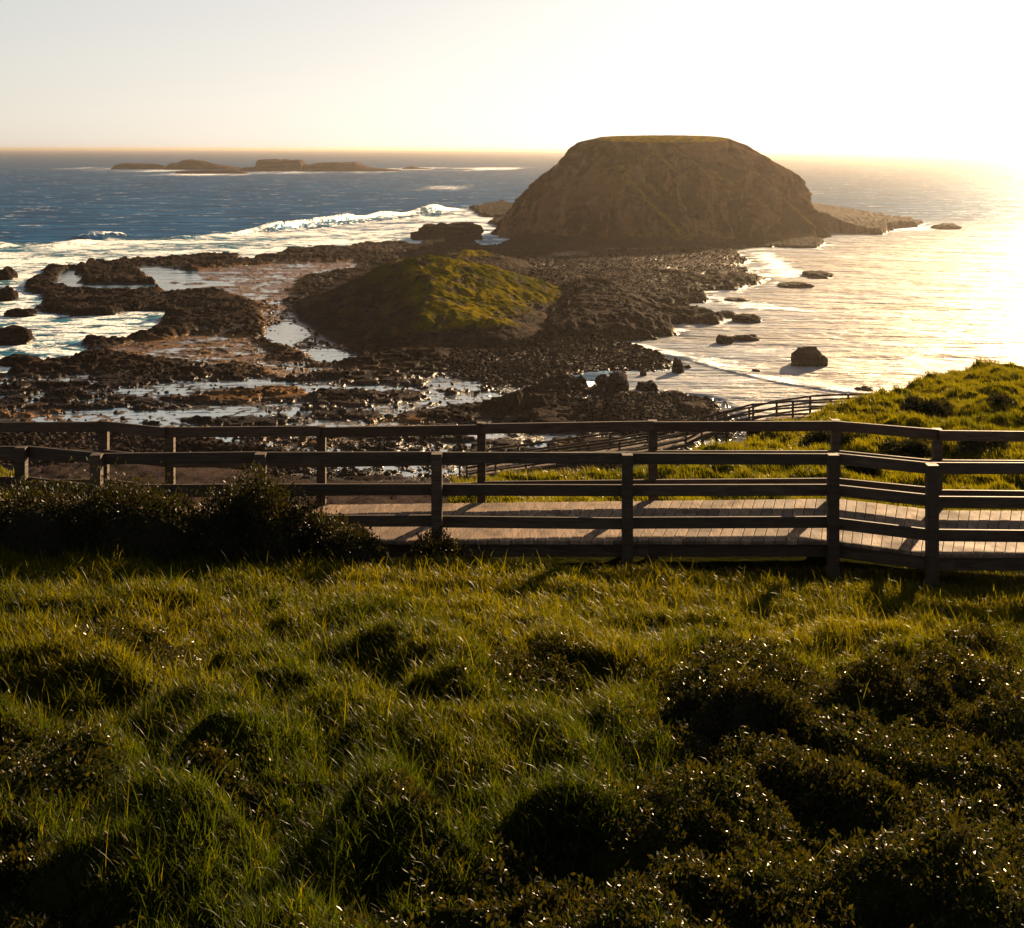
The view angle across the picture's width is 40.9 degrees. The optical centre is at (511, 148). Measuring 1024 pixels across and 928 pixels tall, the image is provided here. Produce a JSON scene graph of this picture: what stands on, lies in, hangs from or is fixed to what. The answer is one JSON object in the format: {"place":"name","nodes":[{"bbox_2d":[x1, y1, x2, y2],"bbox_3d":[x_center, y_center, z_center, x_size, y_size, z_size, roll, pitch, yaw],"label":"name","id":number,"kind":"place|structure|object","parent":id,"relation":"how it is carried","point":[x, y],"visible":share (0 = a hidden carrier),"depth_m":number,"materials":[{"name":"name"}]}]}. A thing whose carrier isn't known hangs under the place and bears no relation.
{"place":"outdoors","nodes":[
{"label":"outdoors","id":0,"kind":"place"},
{"bbox_2d":[0,464,51,497],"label":"slope grass","id":1,"kind":"structure","parent":0,"point":[4,470],"depth_m":63.16,"materials":[{"name":"green plant"}]},
{"bbox_2d":[0,199,924,482],"bbox_3d":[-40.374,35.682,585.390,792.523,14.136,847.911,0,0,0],"label":"rocky shore","id":2,"kind":"structure","parent":0,"point":[202,315],"depth_m":279.40,"materials":[{"name":"brown stone"}]},
{"bbox_2d":[289,255,561,348],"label":"grassy knoll","id":3,"kind":"structure","parent":2,"relation":"on","point":[426,301],"depth_m":304.66,"materials":[{"name":"grass"},{"name":"soil"},{"name":"rock"}]},
{"bbox_2d":[440,249,530,269],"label":"rocky knoll","id":4,"kind":"structure","parent":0,"point":[502,262],"depth_m":453.16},
{"bbox_2d":[0,149,1023,476],"bbox_3d":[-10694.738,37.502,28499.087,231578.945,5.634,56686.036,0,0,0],"label":"sea","id":5,"kind":"structure","parent":0,"point":[892,309],"depth_m":569.69,"materials":[{"name":"liquid"}]},
{"bbox_2d":[0,266,17,279],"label":"sea rock","id":6,"kind":"object","parent":5,"relation":"in","point":[8,273],"visible":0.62,"depth_m":417.53,"materials":[{"name":"brown stone"}]},
{"bbox_2d":[0,285,18,301],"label":"sea rock","id":7,"kind":"object","parent":5,"relation":"in","point":[7,293],"visible":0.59,"depth_m":359.22,"materials":[{"name":"brown stone"}]},
{"bbox_2d":[0,325,36,345],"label":"sea rock","id":8,"kind":"object","parent":5,"relation":"in","point":[13,335],"visible":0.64,"depth_m":279.60,"materials":[{"name":"brown stone"}]},
{"bbox_2d":[3,308,36,316],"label":"sea rock","id":9,"kind":"object","parent":5,"relation":"in","point":[24,312],"visible":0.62,"depth_m":325.27,"materials":[{"name":"brown stone"}]},
{"bbox_2d":[0,354,42,366],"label":"sea rock","id":10,"kind":"object","parent":5,"relation":"in","point":[12,360],"visible":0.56,"depth_m":251.88,"materials":[{"name":"brown stone"}]},
{"bbox_2d":[111,163,165,168],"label":"rock islet","id":11,"kind":"object","parent":5,"relation":"in","point":[137,166],"visible":0.89,"depth_m":2640.73,"materials":[{"name":"brown stone"}]},
{"bbox_2d":[162,159,240,169],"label":"rock islet","id":12,"kind":"object","parent":5,"relation":"in","point":[191,164],"visible":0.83,"depth_m":2580.56,"materials":[{"name":"brown stone"}]},
{"bbox_2d":[174,170,246,173],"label":"foam","id":13,"kind":"object","parent":5,"relation":"in","point":[214,172],"visible":0.96,"depth_m":2165.36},
{"bbox_2d":[240,159,305,170],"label":"rock islet","id":14,"kind":"object","parent":5,"relation":"in","point":[277,165],"visible":0.88,"depth_m":2412.26,"materials":[{"name":"brown stone"}]},
{"bbox_2d":[302,162,401,170],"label":"rock islet","id":15,"kind":"object","parent":5,"relation":"in","point":[340,166],"visible":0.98,"depth_m":2411.15,"materials":[{"name":"brown stone"}]},
{"bbox_2d":[403,166,430,168],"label":"rock islet","id":16,"kind":"object","parent":5,"relation":"in","point":[412,167],"visible":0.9,"depth_m":2641.22,"materials":[{"name":"brown stone"}]},
{"bbox_2d":[410,222,483,239],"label":"sea rock","id":17,"kind":"object","parent":5,"relation":"in","point":[470,230],"visible":0.53,"depth_m":596.75,"materials":[{"name":"brown stone"}]},
{"bbox_2d":[594,374,607,387],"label":"sea rock","id":18,"kind":"object","parent":5,"relation":"in","point":[599,381],"visible":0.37,"depth_m":229.95,"materials":[{"name":"brown stone"}]},
{"bbox_2d":[603,371,628,391],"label":"sea rock","id":19,"kind":"object","parent":5,"relation":"in","point":[616,380],"visible":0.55,"depth_m":224.18,"materials":[{"name":"brown stone"}]},
{"bbox_2d":[640,369,646,375],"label":"sea rock","id":20,"kind":"object","parent":5,"relation":"in","point":[643,373],"visible":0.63,"depth_m":241.17,"materials":[{"name":"brown stone"}]},
{"bbox_2d":[635,380,658,391],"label":"sea rock","id":21,"kind":"object","parent":5,"relation":"in","point":[650,385],"visible":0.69,"depth_m":226.07,"materials":[{"name":"brown stone"}]},
{"bbox_2d":[665,390,683,392],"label":"sea rock","id":22,"kind":"object","parent":5,"relation":"in","point":[676,391],"visible":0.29,"depth_m":222.17,"materials":[{"name":"brown stone"}]},
{"bbox_2d":[672,357,683,372],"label":"sea rock","id":23,"kind":"object","parent":5,"relation":"in","point":[677,366],"visible":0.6,"depth_m":244.25,"materials":[{"name":"brown stone"}]},
{"bbox_2d":[677,401,708,415],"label":"sea rock","id":24,"kind":"object","parent":5,"relation":"in","point":[695,407],"visible":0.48,"depth_m":204.56,"materials":[{"name":"brown stone"}]},
{"bbox_2d":[716,334,732,343],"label":"sea rock","id":25,"kind":"object","parent":5,"relation":"in","point":[723,339],"visible":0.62,"depth_m":280.52,"materials":[{"name":"brown stone"}]},
{"bbox_2d":[720,310,735,317],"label":"sea rock","id":26,"kind":"object","parent":5,"relation":"in","point":[728,314],"visible":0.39,"depth_m":324.33,"materials":[{"name":"brown stone"}]},
{"bbox_2d":[724,297,749,301],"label":"sea rock","id":27,"kind":"object","parent":5,"relation":"in","point":[738,299],"visible":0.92,"depth_m":359.50,"materials":[{"name":"brown stone"}]},
{"bbox_2d":[731,334,760,340],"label":"sea rock","id":28,"kind":"object","parent":5,"relation":"in","point":[752,337],"visible":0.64,"depth_m":285.08,"materials":[{"name":"brown stone"}]},
{"bbox_2d":[731,313,762,322],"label":"sea rock","id":29,"kind":"object","parent":5,"relation":"in","point":[745,318],"visible":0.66,"depth_m":315.25,"materials":[{"name":"brown stone"}]},
{"bbox_2d":[777,281,814,287],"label":"sea rock","id":30,"kind":"object","parent":5,"relation":"in","point":[793,284],"visible":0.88,"depth_m":394.52,"materials":[{"name":"brown stone"}]},
{"bbox_2d":[790,346,827,366],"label":"sea rock","id":31,"kind":"object","parent":5,"relation":"in","point":[808,356],"visible":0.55,"depth_m":251.71,"materials":[{"name":"brown stone"}]},
{"bbox_2d":[802,270,833,278],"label":"sea rock","id":32,"kind":"object","parent":5,"relation":"in","point":[819,274],"visible":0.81,"depth_m":425.02,"materials":[{"name":"brown stone"}]},
{"bbox_2d":[854,386,873,390],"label":"sea rock","id":33,"kind":"object","parent":5,"relation":"in","point":[864,388],"visible":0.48,"depth_m":225.33,"materials":[{"name":"brown stone"}]},
{"bbox_2d":[930,223,961,228],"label":"sea rock","id":34,"kind":"object","parent":5,"relation":"in","point":[947,226],"visible":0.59,"depth_m":680.31,"materials":[{"name":"brown stone"}]},
{"bbox_2d":[0,362,1023,927],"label":"hillside","id":35,"kind":"structure","parent":0,"point":[220,476],"depth_m":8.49,"materials":[{"name":"green plant"}]},
{"bbox_2d":[0,832,66,899],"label":"shrub","id":36,"kind":"object","parent":35,"relation":"on","point":[16,867],"visible":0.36,"depth_m":7.30,"materials":[{"name":"green plant"}]},
{"bbox_2d":[15,744,60,766],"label":"shrub","id":37,"kind":"object","parent":35,"relation":"on","point":[37,754],"visible":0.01,"depth_m":9.30,"materials":[{"name":"green plant"}]},
{"bbox_2d":[0,457,221,563],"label":"coastal bush","id":38,"kind":"object","parent":35,"relation":"on","point":[105,520],"visible":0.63,"depth_m":16.45,"materials":[{"name":"green plant"}]},
{"bbox_2d":[85,625,177,666],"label":"shrub","id":39,"kind":"object","parent":35,"relation":"on","point":[125,635],"visible":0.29,"depth_m":12.44,"materials":[{"name":"green plant"}]},
{"bbox_2d":[165,739,244,812],"bbox_3d":[-1.981,3.970,8.554,0.756,0.473,0.509,0,0,32],"label":"shrub","id":40,"kind":"object","parent":35,"relation":"on","point":[215,758],"visible":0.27,"depth_m":8.60,"materials":[{"name":"green plant"}]},
{"bbox_2d":[183,461,337,566],"bbox_3d":[-3.098,5.028,16.858,1.819,2.379,1.744,0,0,18],"label":"coastal bush","id":41,"kind":"object","parent":35,"relation":"on","point":[268,523],"visible":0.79,"depth_m":16.50,"materials":[{"name":"green plant"}]},
{"bbox_2d":[290,510,390,567],"bbox_3d":[-2.112,5.106,16.933,1.545,1.326,1.137,0,0,35],"label":"coastal bush","id":42,"kind":"object","parent":35,"relation":"on","point":[362,542],"visible":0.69,"depth_m":16.65,"materials":[{"name":"green plant"}]},
{"bbox_2d":[353,767,459,832],"bbox_3d":[-0.534,3.959,8.006,0.607,0.705,0.714,0,0,45],"label":"shrub","id":43,"kind":"object","parent":35,"relation":"on","point":[426,795],"visible":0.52,"depth_m":7.89,"materials":[{"name":"green plant"}]},
{"bbox_2d":[406,521,466,559],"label":"coastal bush","id":44,"kind":"object","parent":35,"relation":"on","point":[445,545],"visible":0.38,"depth_m":17.22,"materials":[{"name":"green plant"}]},
{"bbox_2d":[0,616,1023,927],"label":"ground cover","id":45,"kind":"object","parent":35,"relation":"on","point":[642,886],"visible":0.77,"depth_m":8.55,"materials":[{"name":"green plant"}]},
{"bbox_2d":[1,498,1023,581],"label":"boardwalk","id":46,"kind":"structure","parent":35,"relation":"on","point":[652,545],"depth_m":18.21,"materials":[{"name":"brown wood"}]},
{"bbox_2d":[0,446,1023,586],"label":"timber fence","id":47,"kind":"object","parent":46,"relation":"on","point":[931,534],"visible":0.73,"depth_m":17.99,"materials":[{"name":"brown wood"}]},
{"bbox_2d":[0,419,1023,509],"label":"timber fence","id":48,"kind":"object","parent":46,"relation":"on","point":[481,430],"visible":0.46,"depth_m":19.91,"materials":[{"name":"brown wood"}]},
{"bbox_2d":[470,876,632,927],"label":"shrub","id":49,"kind":"object","parent":35,"relation":"on","point":[562,904],"visible":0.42,"depth_m":7.09,"materials":[{"name":"green plant"}]},
{"bbox_2d":[533,648,600,683],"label":"shrub","id":50,"kind":"object","parent":35,"relation":"on","point":[569,661],"visible":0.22,"depth_m":12.18,"materials":[{"name":"green plant"}]},
{"bbox_2d":[612,559,635,569],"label":"coastal bush","id":51,"kind":"object","parent":35,"relation":"on","point":[629,564],"visible":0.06,"depth_m":17.53,"materials":[{"name":"green plant"}]},
{"bbox_2d":[587,764,669,804],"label":"shrub","id":52,"kind":"object","parent":35,"relation":"on","point":[601,771],"visible":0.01,"depth_m":9.01,"materials":[{"name":"green plant"}]},
{"bbox_2d":[459,415,810,480],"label":"boardwalk","id":53,"kind":"structure","parent":35,"relation":"on","point":[705,435],"depth_m":93.52,"materials":[{"name":"brown wood"}]},
{"bbox_2d":[466,397,855,480],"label":"timber fence","id":54,"kind":"object","parent":53,"relation":"on","point":[793,407],"visible":0.48,"depth_m":92.29,"materials":[{"name":"brown wood"}]},
{"bbox_2d":[459,393,873,473],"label":"timber fence","id":55,"kind":"object","parent":53,"relation":"on","point":[748,414],"visible":0.42,"depth_m":94.84,"materials":[{"name":"brown wood"}]},
{"bbox_2d":[638,690,702,730],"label":"shrub","id":56,"kind":"object","parent":35,"relation":"on","point":[683,698],"visible":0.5,"depth_m":10.77,"materials":[{"name":"green plant"}]},
{"bbox_2d":[445,357,1023,539],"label":"bank grass","id":57,"kind":"structure","parent":35,"relation":"on","point":[976,371],"depth_m":30.41,"materials":[{"name":"green plant"}]},
{"bbox_2d":[706,636,779,656],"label":"shrub","id":58,"kind":"object","parent":35,"relation":"on","point":[734,643],"visible":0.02,"depth_m":13.07,"materials":[{"name":"green plant"}]},
{"bbox_2d":[667,862,823,927],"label":"shrub","id":59,"kind":"object","parent":35,"relation":"on","point":[730,909],"visible":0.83,"depth_m":7.07,"materials":[{"name":"green plant"}]},
{"bbox_2d":[674,802,816,882],"bbox_3d":[1.361,4.190,7.881,0.834,0.592,0.819,0,0,0],"label":"shrub","id":60,"kind":"object","parent":35,"relation":"on","point":[717,822],"visible":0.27,"depth_m":8.02,"materials":[{"name":"green plant"}]},
{"bbox_2d":[743,431,761,440],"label":"bank shrub","id":61,"kind":"object","parent":35,"relation":"on","point":[751,433],"visible":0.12,"depth_m":33.85,"materials":[{"name":"green plant"}]},
{"bbox_2d":[678,658,827,758],"bbox_3d":[1.868,4.381,10.373,1.325,0.944,0.936,0,0,-30],"label":"shrub","id":62,"kind":"object","parent":35,"relation":"on","point":[746,704],"visible":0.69,"depth_m":10.32,"materials":[{"name":"green plant"}]},
{"bbox_2d":[797,431,856,449],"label":"bank shrub","id":63,"kind":"object","parent":35,"relation":"on","point":[820,437],"visible":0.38,"depth_m":30.30,"materials":[{"name":"green plant"}]},
{"bbox_2d":[743,743,924,835],"bbox_3d":[2.083,4.328,9.229,1.425,0.593,0.965,0,0,0],"label":"shrub","id":64,"kind":"object","parent":35,"relation":"on","point":[832,780],"visible":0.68,"depth_m":9.07,"materials":[{"name":"green plant"}]},
{"bbox_2d":[841,465,887,479],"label":"bank shrub","id":65,"kind":"object","parent":35,"relation":"on","point":[868,471],"visible":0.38,"depth_m":26.36,"materials":[{"name":"green plant"}]},
{"bbox_2d":[815,642,979,737],"bbox_3d":[3.261,4.600,11.594,1.616,0.827,1.313,0,0,0],"label":"shrub","id":66,"kind":"object","parent":35,"relation":"on","point":[920,685],"visible":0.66,"depth_m":11.41,"materials":[{"name":"green plant"}]},
{"bbox_2d":[877,436,945,458],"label":"bank shrub","id":67,"kind":"object","parent":35,"relation":"on","point":[913,447],"visible":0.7,"depth_m":29.41,"materials":[{"name":"green plant"}]},
{"bbox_2d":[899,393,954,418],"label":"bank shrub","id":68,"kind":"object","parent":35,"relation":"on","point":[914,403],"visible":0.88,"depth_m":36.79,"materials":[{"name":"green plant"}]},
{"bbox_2d":[861,804,1023,870],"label":"shrub","id":69,"kind":"object","parent":35,"relation":"on","point":[1013,856],"visible":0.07,"depth_m":8.26,"materials":[{"name":"green plant"}]},
{"bbox_2d":[934,730,1023,772],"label":"shrub","id":70,"kind":"object","parent":35,"relation":"on","point":[958,744],"visible":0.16,"depth_m":10.20,"materials":[{"name":"green plant"}]},
{"bbox_2d":[938,618,1023,671],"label":"shrub","id":71,"kind":"object","parent":35,"relation":"on","point":[983,637],"visible":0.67,"depth_m":13.49,"materials":[{"name":"green plant"}]},
{"bbox_2d":[951,425,1013,459],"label":"bank shrub","id":72,"kind":"object","parent":35,"relation":"on","point":[974,445],"visible":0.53,"depth_m":28.66,"materials":[{"name":"green plant"}]},
{"bbox_2d":[971,392,1020,408],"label":"bank shrub","id":73,"kind":"object","parent":35,"relation":"on","point":[1003,399],"visible":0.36,"depth_m":37.55,"materials":[{"name":"green plant"}]},
{"bbox_2d":[0,0,1023,148],"label":"sky","id":74,"kind":"structure","parent":0,"point":[75,74],"materials":[{"name":"white"}]},
{"bbox_2d":[490,135,830,240],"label":"island hill","id":75,"kind":"structure","parent":0,"point":[682,187],"depth_m":600.29,"materials":[{"name":"brown stone"}]}
]}

